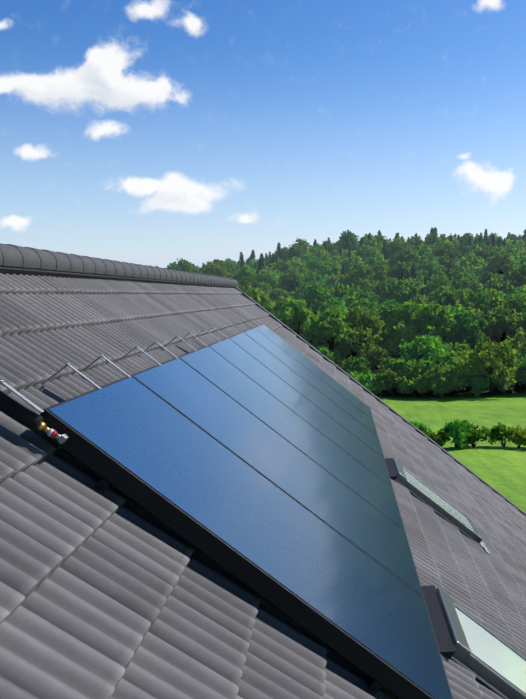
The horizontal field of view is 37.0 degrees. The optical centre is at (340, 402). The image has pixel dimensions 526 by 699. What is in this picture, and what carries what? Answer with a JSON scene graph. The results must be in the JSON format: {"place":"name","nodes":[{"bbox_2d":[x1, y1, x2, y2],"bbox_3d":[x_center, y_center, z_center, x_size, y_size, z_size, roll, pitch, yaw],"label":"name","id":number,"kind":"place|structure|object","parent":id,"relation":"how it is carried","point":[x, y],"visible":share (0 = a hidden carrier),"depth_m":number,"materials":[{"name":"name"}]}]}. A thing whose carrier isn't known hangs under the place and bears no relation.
{"place":"outdoors","nodes":[
{"label":"outdoors","id":0,"kind":"place"},
{"bbox_2d":[0,0,525,267],"label":"sky","id":1,"kind":"structure","parent":0,"point":[154,133],"materials":[{"name":"blue"}]},
{"bbox_2d":[321,275,525,512],"bbox_3d":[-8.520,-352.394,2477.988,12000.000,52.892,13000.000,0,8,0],"label":"ground","id":2,"kind":"structure","parent":0,"point":[498,467],"depth_m":84.22,"materials":[{"name":"green plant"}]},
{"bbox_2d":[168,262,192,272],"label":"tree","id":3,"kind":"object","parent":2,"relation":"on","point":[182,266],"visible":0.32,"depth_m":257.77,"materials":[{"name":"green plant"}]},
{"bbox_2d":[200,262,231,277],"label":"tree","id":4,"kind":"object","parent":2,"relation":"on","point":[213,269],"visible":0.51,"depth_m":262.77,"materials":[{"name":"green plant"}]},
{"bbox_2d":[232,264,255,281],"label":"tree","id":5,"kind":"object","parent":2,"relation":"on","point":[245,271],"visible":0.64,"depth_m":246.83,"materials":[{"name":"green plant"}]},
{"bbox_2d":[239,276,259,290],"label":"tree","id":6,"kind":"object","parent":2,"relation":"on","point":[245,282],"visible":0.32,"depth_m":226.86,"materials":[{"name":"green plant"}]},
{"bbox_2d":[243,285,276,311],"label":"tree","id":7,"kind":"object","parent":2,"relation":"on","point":[260,298],"visible":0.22,"depth_m":168.76,"materials":[{"name":"green plant"}]},
{"bbox_2d":[253,267,282,292],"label":"tree","id":8,"kind":"object","parent":2,"relation":"on","point":[263,275],"visible":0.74,"depth_m":235.34,"materials":[{"name":"green plant"}]},
{"bbox_2d":[268,296,287,314],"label":"tree","id":9,"kind":"object","parent":2,"relation":"on","point":[280,302],"visible":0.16,"depth_m":167.82,"materials":[{"name":"green plant"}]},
{"bbox_2d":[270,261,293,273],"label":"tree","id":10,"kind":"object","parent":2,"relation":"on","point":[283,267],"visible":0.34,"depth_m":253.69,"materials":[{"name":"green plant"}]},
{"bbox_2d":[268,288,296,300],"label":"tree","id":11,"kind":"object","parent":2,"relation":"on","point":[282,292],"visible":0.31,"depth_m":214.45,"materials":[{"name":"green plant"}]},
{"bbox_2d":[280,268,303,290],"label":"tree","id":12,"kind":"object","parent":2,"relation":"on","point":[285,273],"visible":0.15,"depth_m":237.51,"materials":[{"name":"green plant"}]},
{"bbox_2d":[281,273,305,294],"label":"tree","id":13,"kind":"object","parent":2,"relation":"on","point":[291,283],"visible":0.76,"depth_m":232.23,"materials":[{"name":"green plant"}]},
{"bbox_2d":[275,297,316,335],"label":"tree","id":14,"kind":"object","parent":2,"relation":"on","point":[292,315],"visible":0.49,"depth_m":143.50,"materials":[{"name":"green plant"}]},
{"bbox_2d":[284,244,307,261],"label":"tree","id":15,"kind":"object","parent":2,"relation":"on","point":[295,249],"visible":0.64,"depth_m":300.98,"materials":[{"name":"green plant"}]},
{"bbox_2d":[300,252,319,263],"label":"tree","id":16,"kind":"object","parent":2,"relation":"on","point":[306,256],"visible":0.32,"depth_m":284.04,"materials":[{"name":"green plant"}]},
{"bbox_2d":[301,271,326,286],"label":"tree","id":17,"kind":"object","parent":2,"relation":"on","point":[318,278],"visible":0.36,"depth_m":235.87,"materials":[{"name":"green plant"}]},
{"bbox_2d":[306,256,324,273],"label":"tree","id":18,"kind":"object","parent":2,"relation":"on","point":[313,263],"visible":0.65,"depth_m":259.46,"materials":[{"name":"green plant"}]},
{"bbox_2d":[301,282,334,344],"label":"tree","id":19,"kind":"object","parent":2,"relation":"on","point":[313,293],"visible":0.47,"depth_m":186.66,"materials":[{"name":"green plant"}]},
{"bbox_2d":[300,304,355,351],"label":"tree","id":20,"kind":"object","parent":2,"relation":"on","point":[325,324],"visible":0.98,"depth_m":137.70,"materials":[{"name":"green plant"}]},
{"bbox_2d":[311,343,344,366],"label":"tree","id":21,"kind":"object","parent":2,"relation":"on","point":[327,353],"visible":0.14,"depth_m":135.76,"materials":[{"name":"green plant"}]},
{"bbox_2d":[316,261,339,278],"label":"tree","id":22,"kind":"object","parent":2,"relation":"on","point":[328,269],"visible":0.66,"depth_m":247.13,"materials":[{"name":"green plant"}]},
{"bbox_2d":[322,240,339,253],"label":"tree","id":23,"kind":"object","parent":2,"relation":"on","point":[328,243],"visible":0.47,"depth_m":303.91,"materials":[{"name":"green plant"}]},
{"bbox_2d":[313,293,351,315],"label":"tree","id":24,"kind":"object","parent":2,"relation":"on","point":[327,297],"visible":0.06,"depth_m":177.54,"materials":[{"name":"green plant"}]},
{"bbox_2d":[318,296,347,313],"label":"tree","id":25,"kind":"object","parent":2,"relation":"on","point":[337,302],"visible":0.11,"depth_m":160.51,"materials":[{"name":"green plant"}]},
{"bbox_2d":[319,255,350,270],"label":"tree","id":26,"kind":"object","parent":2,"relation":"on","point":[337,258],"visible":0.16,"depth_m":254.71,"materials":[{"name":"green plant"}]},
{"bbox_2d":[330,282,359,351],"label":"tree","id":27,"kind":"object","parent":2,"relation":"on","point":[349,294],"visible":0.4,"depth_m":178.64,"materials":[{"name":"green plant"}]},
{"bbox_2d":[335,273,357,287],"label":"tree","id":28,"kind":"object","parent":2,"relation":"on","point":[347,278],"visible":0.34,"depth_m":228.37,"materials":[{"name":"green plant"}]},
{"bbox_2d":[338,230,359,250],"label":"tree","id":29,"kind":"object","parent":2,"relation":"on","point":[344,237],"visible":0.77,"depth_m":310.04,"materials":[{"name":"green plant"}]},
{"bbox_2d":[341,254,363,275],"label":"tree","id":30,"kind":"object","parent":2,"relation":"on","point":[352,261],"visible":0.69,"depth_m":253.77,"materials":[{"name":"green plant"}]},
{"bbox_2d":[340,355,374,374],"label":"tree","id":31,"kind":"object","parent":2,"relation":"on","point":[354,365],"visible":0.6,"depth_m":130.50,"materials":[{"name":"green plant"}]},
{"bbox_2d":[329,304,389,355],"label":"tree","id":32,"kind":"object","parent":2,"relation":"on","point":[367,325],"visible":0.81,"depth_m":140.84,"materials":[{"name":"green plant"}]},
{"bbox_2d":[343,299,378,314],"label":"tree","id":33,"kind":"object","parent":2,"relation":"on","point":[365,305],"visible":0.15,"depth_m":165.79,"materials":[{"name":"green plant"}]},
{"bbox_2d":[345,262,379,285],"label":"tree","id":34,"kind":"object","parent":2,"relation":"on","point":[367,272],"visible":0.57,"depth_m":225.93,"materials":[{"name":"green plant"}]},
{"bbox_2d":[355,244,369,260],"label":"tree","id":35,"kind":"object","parent":2,"relation":"on","point":[361,249],"visible":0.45,"depth_m":287.94,"materials":[{"name":"green plant"}]},
{"bbox_2d":[352,279,376,295],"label":"tree","id":36,"kind":"object","parent":2,"relation":"on","point":[364,284],"visible":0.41,"depth_m":217.06,"materials":[{"name":"green plant"}]},
{"bbox_2d":[356,285,374,298],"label":"tree","id":37,"kind":"object","parent":2,"relation":"on","point":[364,294],"visible":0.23,"depth_m":203.75,"materials":[{"name":"green plant"}]},
{"bbox_2d":[353,371,385,391],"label":"edge bush","id":38,"kind":"object","parent":2,"relation":"on","point":[367,381],"visible":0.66,"depth_m":123.82,"materials":[{"name":"green plant"}]},
{"bbox_2d":[357,345,387,374],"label":"tree","id":39,"kind":"object","parent":2,"relation":"on","point":[374,356],"visible":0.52,"depth_m":134.77,"materials":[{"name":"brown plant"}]},
{"bbox_2d":[363,245,384,260],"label":"tree","id":40,"kind":"object","parent":2,"relation":"on","point":[374,252],"visible":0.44,"depth_m":270.44,"materials":[{"name":"green plant"}]},
{"bbox_2d":[362,254,390,272],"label":"tree","id":41,"kind":"object","parent":2,"relation":"on","point":[371,261],"visible":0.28,"depth_m":247.99,"materials":[{"name":"green plant"}]},
{"bbox_2d":[367,294,386,305],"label":"tree","id":42,"kind":"object","parent":2,"relation":"on","point":[376,298],"visible":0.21,"depth_m":186.84,"materials":[{"name":"green plant"}]},
{"bbox_2d":[370,263,394,284],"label":"tree","id":43,"kind":"object","parent":2,"relation":"on","point":[382,278],"visible":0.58,"depth_m":227.56,"materials":[{"name":"green plant"}]},
{"bbox_2d":[378,280,395,300],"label":"tree","id":44,"kind":"object","parent":2,"relation":"on","point":[386,292],"visible":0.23,"depth_m":205.08,"materials":[{"name":"green plant"}]},
{"bbox_2d":[371,368,408,395],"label":"edge bush","id":45,"kind":"object","parent":2,"relation":"on","point":[388,378],"visible":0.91,"depth_m":124.28,"materials":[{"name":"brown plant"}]},
{"bbox_2d":[376,298,410,356],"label":"tree","id":46,"kind":"object","parent":2,"relation":"on","point":[386,313],"visible":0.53,"depth_m":146.76,"materials":[{"name":"green plant"}]},
{"bbox_2d":[387,238,408,254],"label":"tree","id":47,"kind":"object","parent":2,"relation":"on","point":[397,244],"visible":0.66,"depth_m":278.43,"materials":[{"name":"green plant"}]},
{"bbox_2d":[386,261,410,280],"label":"tree","id":48,"kind":"object","parent":2,"relation":"on","point":[401,268],"visible":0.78,"depth_m":239.70,"materials":[{"name":"green plant"}]},
{"bbox_2d":[379,356,417,391],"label":"tree","id":49,"kind":"object","parent":2,"relation":"on","point":[396,365],"visible":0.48,"depth_m":128.28,"materials":[{"name":"green plant"}]},
{"bbox_2d":[383,278,419,304],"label":"tree","id":50,"kind":"object","parent":2,"relation":"on","point":[404,290],"visible":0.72,"depth_m":186.72,"materials":[{"name":"green plant"}]},
{"bbox_2d":[382,323,422,359],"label":"tree","id":51,"kind":"object","parent":2,"relation":"on","point":[390,345],"visible":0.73,"depth_m":141.65,"materials":[{"name":"green plant"}]},
{"bbox_2d":[393,247,418,265],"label":"tree","id":52,"kind":"object","parent":2,"relation":"on","point":[406,255],"visible":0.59,"depth_m":252.93,"materials":[{"name":"green plant"}]},
{"bbox_2d":[384,297,436,346],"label":"tree","id":53,"kind":"object","parent":2,"relation":"on","point":[398,320],"visible":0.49,"depth_m":145.55,"materials":[{"name":"green plant"}]},
{"bbox_2d":[395,376,428,396],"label":"edge bush","id":54,"kind":"object","parent":2,"relation":"on","point":[406,386],"visible":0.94,"depth_m":122.94,"materials":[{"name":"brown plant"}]},
{"bbox_2d":[408,236,423,246],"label":"tree","id":55,"kind":"object","parent":2,"relation":"on","point":[414,241],"visible":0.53,"depth_m":300.59,"materials":[{"name":"green plant"}]},
{"bbox_2d":[406,277,427,295],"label":"tree","id":56,"kind":"object","parent":2,"relation":"on","point":[418,284],"visible":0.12,"depth_m":204.01,"materials":[{"name":"green plant"}]},
{"bbox_2d":[408,420,430,435],"bbox_3d":[5.638,2.487,60.475,3.087,2.214,2.516,-2,8,-12],"label":"hedge bush","id":57,"kind":"object","parent":2,"relation":"on","point":[422,427],"visible":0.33,"depth_m":59.86,"materials":[{"name":"green plant"}]},
{"bbox_2d":[401,357,439,394],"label":"tree","id":58,"kind":"object","parent":2,"relation":"on","point":[421,367],"visible":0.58,"depth_m":124.69,"materials":[{"name":"green plant"}]},
{"bbox_2d":[398,330,448,364],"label":"tree","id":59,"kind":"object","parent":2,"relation":"on","point":[425,347],"visible":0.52,"depth_m":130.65,"materials":[{"name":"green plant"}]},
{"bbox_2d":[415,242,431,257],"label":"tree","id":60,"kind":"object","parent":2,"relation":"on","point":[423,249],"visible":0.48,"depth_m":275.14,"materials":[{"name":"green plant"}]},
{"bbox_2d":[416,257,446,279],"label":"tree","id":61,"kind":"object","parent":2,"relation":"on","point":[426,267],"visible":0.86,"depth_m":244.03,"materials":[{"name":"green plant"}]},
{"bbox_2d":[408,301,456,341],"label":"tree","id":62,"kind":"object","parent":2,"relation":"on","point":[423,321],"visible":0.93,"depth_m":141.19,"materials":[{"name":"green plant"}]},
{"bbox_2d":[423,233,442,245],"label":"tree","id":63,"kind":"object","parent":2,"relation":"on","point":[428,240],"visible":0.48,"depth_m":298.15,"materials":[{"name":"green plant"}]},
{"bbox_2d":[416,364,456,397],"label":"tree","id":64,"kind":"object","parent":2,"relation":"on","point":[436,381],"visible":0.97,"depth_m":121.00,"materials":[{"name":"green plant"}]},
{"bbox_2d":[428,430,450,446],"bbox_3d":[7.654,2.836,60.332,2.181,1.446,2.325,0,8,3],"label":"hedge bush","id":65,"kind":"object","parent":2,"relation":"on","point":[439,438],"visible":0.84,"depth_m":59.91,"materials":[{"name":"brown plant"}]},
{"bbox_2d":[425,274,457,292],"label":"tree","id":66,"kind":"object","parent":2,"relation":"on","point":[435,282],"visible":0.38,"depth_m":202.95,"materials":[{"name":"green plant"}]},
{"bbox_2d":[425,283,458,301],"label":"tree","id":67,"kind":"object","parent":2,"relation":"on","point":[433,294],"visible":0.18,"depth_m":198.00,"materials":[{"name":"green plant"}]},
{"bbox_2d":[433,242,460,258],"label":"tree","id":68,"kind":"object","parent":2,"relation":"on","point":[446,249],"visible":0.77,"depth_m":264.50,"materials":[{"name":"green plant"}]},
{"bbox_2d":[435,290,458,305],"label":"tree","id":69,"kind":"object","parent":2,"relation":"on","point":[446,298],"visible":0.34,"depth_m":174.35,"materials":[{"name":"green plant"}]},
{"bbox_2d":[437,255,457,275],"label":"tree","id":70,"kind":"object","parent":2,"relation":"on","point":[446,261],"visible":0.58,"depth_m":246.38,"materials":[{"name":"green plant"}]},
{"bbox_2d":[431,374,468,396],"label":"edge bush","id":71,"kind":"object","parent":2,"relation":"on","point":[453,382],"visible":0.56,"depth_m":122.22,"materials":[{"name":"green plant"}]},
{"bbox_2d":[430,349,470,389],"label":"tree","id":72,"kind":"object","parent":2,"relation":"on","point":[445,358],"visible":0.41,"depth_m":125.98,"materials":[{"name":"green plant"}]},
{"bbox_2d":[437,305,471,343],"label":"tree","id":73,"kind":"object","parent":2,"relation":"on","point":[457,315],"visible":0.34,"depth_m":143.77,"materials":[{"name":"green plant"}]},
{"bbox_2d":[440,420,472,448],"bbox_3d":[8.922,2.405,59.617,2.518,2.350,3.091,1,8,5],"label":"hedge bush","id":74,"kind":"object","parent":2,"relation":"on","point":[458,430],"visible":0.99,"depth_m":59.11,"materials":[{"name":"green plant"}]},
{"bbox_2d":[445,339,475,355],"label":"tree","id":75,"kind":"object","parent":2,"relation":"on","point":[457,346],"visible":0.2,"depth_m":136.68,"materials":[{"name":"green plant"}]},
{"bbox_2d":[449,265,474,278],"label":"tree","id":76,"kind":"object","parent":2,"relation":"on","point":[458,270],"visible":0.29,"depth_m":235.59,"materials":[{"name":"green plant"}]},
{"bbox_2d":[449,271,474,288],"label":"tree","id":77,"kind":"object","parent":2,"relation":"on","point":[453,281],"visible":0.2,"depth_m":217.33,"materials":[{"name":"green plant"}]},
{"bbox_2d":[454,273,478,291],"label":"tree","id":78,"kind":"object","parent":2,"relation":"on","point":[467,281],"visible":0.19,"depth_m":207.44,"materials":[{"name":"green plant"}]},
{"bbox_2d":[447,310,487,343],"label":"tree","id":79,"kind":"object","parent":2,"relation":"on","point":[473,322],"visible":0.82,"depth_m":142.09,"materials":[{"name":"green plant"}]},
{"bbox_2d":[454,299,482,317],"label":"tree","id":80,"kind":"object","parent":2,"relation":"on","point":[471,308],"visible":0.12,"depth_m":161.77,"materials":[{"name":"green plant"}]},
{"bbox_2d":[452,287,486,306],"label":"tree","id":81,"kind":"object","parent":2,"relation":"on","point":[462,295],"visible":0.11,"depth_m":168.97,"materials":[{"name":"green plant"}]},
{"bbox_2d":[456,251,486,276],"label":"tree","id":82,"kind":"object","parent":2,"relation":"on","point":[476,265],"visible":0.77,"depth_m":241.59,"materials":[{"name":"green plant"}]},
{"bbox_2d":[451,326,493,349],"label":"tree","id":83,"kind":"object","parent":2,"relation":"on","point":[476,336],"visible":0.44,"depth_m":141.29,"materials":[{"name":"green plant"}]},
{"bbox_2d":[458,290,496,348],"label":"tree","id":84,"kind":"object","parent":2,"relation":"on","point":[480,300],"visible":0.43,"depth_m":164.84,"materials":[{"name":"green plant"}]},
{"bbox_2d":[463,425,491,446],"bbox_3d":[10.279,2.598,60.057,2.634,1.806,2.471,-3,8,-19],"label":"hedge bush","id":85,"kind":"object","parent":2,"relation":"on","point":[476,435],"visible":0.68,"depth_m":59.64,"materials":[{"name":"green plant"}]},
{"bbox_2d":[468,374,489,396],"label":"edge bush","id":86,"kind":"object","parent":2,"relation":"on","point":[479,384],"visible":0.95,"depth_m":121.67,"materials":[{"name":"green plant"}]},
{"bbox_2d":[474,245,496,261],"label":"tree","id":87,"kind":"object","parent":2,"relation":"on","point":[486,251],"visible":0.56,"depth_m":254.71,"materials":[{"name":"green plant"}]},
{"bbox_2d":[456,337,522,395],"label":"tree","id":88,"kind":"object","parent":2,"relation":"on","point":[489,357],"visible":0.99,"depth_m":121.30,"materials":[{"name":"green plant"}]},
{"bbox_2d":[477,271,502,286],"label":"tree","id":89,"kind":"object","parent":2,"relation":"on","point":[487,276],"visible":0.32,"depth_m":219.02,"materials":[{"name":"green plant"}]},
{"bbox_2d":[481,288,506,310],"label":"tree","id":90,"kind":"object","parent":2,"relation":"on","point":[496,299],"visible":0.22,"depth_m":168.93,"materials":[{"name":"green plant"}]},
{"bbox_2d":[475,277,513,294],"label":"tree","id":91,"kind":"object","parent":2,"relation":"on","point":[499,284],"visible":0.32,"depth_m":192.75,"materials":[{"name":"green plant"}]},
{"bbox_2d":[481,370,515,393],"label":"edge bush","id":92,"kind":"object","parent":2,"relation":"on","point":[499,388],"visible":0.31,"depth_m":124.04,"materials":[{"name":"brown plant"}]},
{"bbox_2d":[479,306,521,342],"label":"tree","id":93,"kind":"object","parent":2,"relation":"on","point":[502,322],"visible":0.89,"depth_m":146.59,"materials":[{"name":"green plant"}]},
{"bbox_2d":[487,422,515,446],"bbox_3d":[12.409,2.470,60.042,2.105,1.880,2.584,-6,10,-38],"label":"hedge bush","id":94,"kind":"object","parent":2,"relation":"on","point":[499,431],"visible":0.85,"depth_m":59.66,"materials":[{"name":"green plant"}]},
{"bbox_2d":[489,250,515,275],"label":"tree","id":95,"kind":"object","parent":2,"relation":"on","point":[501,262],"visible":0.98,"depth_m":241.17,"materials":[{"name":"green plant"}]},
{"bbox_2d":[497,293,525,329],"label":"tree","id":96,"kind":"object","parent":2,"relation":"on","point":[518,303],"visible":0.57,"depth_m":156.97,"materials":[{"name":"green plant"}]},
{"bbox_2d":[502,327,525,351],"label":"tree","id":97,"kind":"object","parent":2,"relation":"on","point":[521,332],"visible":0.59,"depth_m":137.79,"materials":[{"name":"green plant"}]},
{"bbox_2d":[503,425,525,447],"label":"hedge bush","id":98,"kind":"object","parent":2,"relation":"on","point":[518,438],"visible":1,"depth_m":58.70,"materials":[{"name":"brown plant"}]},
{"bbox_2d":[504,334,525,358],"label":"tree","id":99,"kind":"object","parent":2,"relation":"on","point":[522,350],"visible":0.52,"depth_m":136.29,"materials":[{"name":"green plant"}]},
{"bbox_2d":[507,262,525,289],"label":"tree","id":100,"kind":"object","parent":2,"relation":"on","point":[517,275],"visible":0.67,"depth_m":195.02,"materials":[{"name":"green plant"}]},
{"bbox_2d":[509,311,525,339],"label":"tree","id":101,"kind":"object","parent":2,"relation":"on","point":[522,322],"visible":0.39,"depth_m":147.42,"materials":[{"name":"green plant"}]},
{"bbox_2d":[510,285,525,298],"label":"tree","id":102,"kind":"object","parent":2,"relation":"on","point":[518,291],"visible":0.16,"depth_m":178.24,"materials":[{"name":"green plant"}]},
{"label":"house","id":103,"kind":"structure","parent":2,"relation":"on"},
{"bbox_2d":[0,273,525,698],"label":"roof tiles","id":104,"kind":"object","parent":103,"relation":"on","point":[112,592],"visible":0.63,"depth_m":2.99,"materials":[{"name":"concrete"}]},
{"bbox_2d":[0,390,68,443],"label":"pipe","id":105,"kind":"object","parent":104,"relation":"on","point":[12,408],"visible":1,"depth_m":2.89,"materials":[{"name":"black"}]},
{"bbox_2d":[0,243,237,287],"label":"ridge caps","id":106,"kind":"object","parent":104,"relation":"on","point":[18,260],"visible":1,"depth_m":6.33,"materials":[{"name":"tile"}]},
{"bbox_2d":[0,316,452,698],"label":"solar collectors","id":107,"kind":"object","parent":104,"relation":"on","point":[253,458],"visible":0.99,"depth_m":3.90,"materials":[{"name":"blue"}]},
{"bbox_2d":[385,458,489,553],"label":"roof window","id":108,"kind":"structure","parent":104,"relation":"on","point":[435,501],"depth_m":8.41,"materials":[{"name":"grey"}]},
{"bbox_2d":[421,585,525,698],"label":"roof window","id":109,"kind":"structure","parent":104,"relation":"on","point":[491,660],"depth_m":4.55,"materials":[{"name":"grey"}]},
{"bbox_2d":[235,286,525,515],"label":"verge and gutter","id":110,"kind":"object","parent":103,"relation":"on","point":[375,396],"visible":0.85,"depth_m":15.76,"materials":[{"name":"metal"}]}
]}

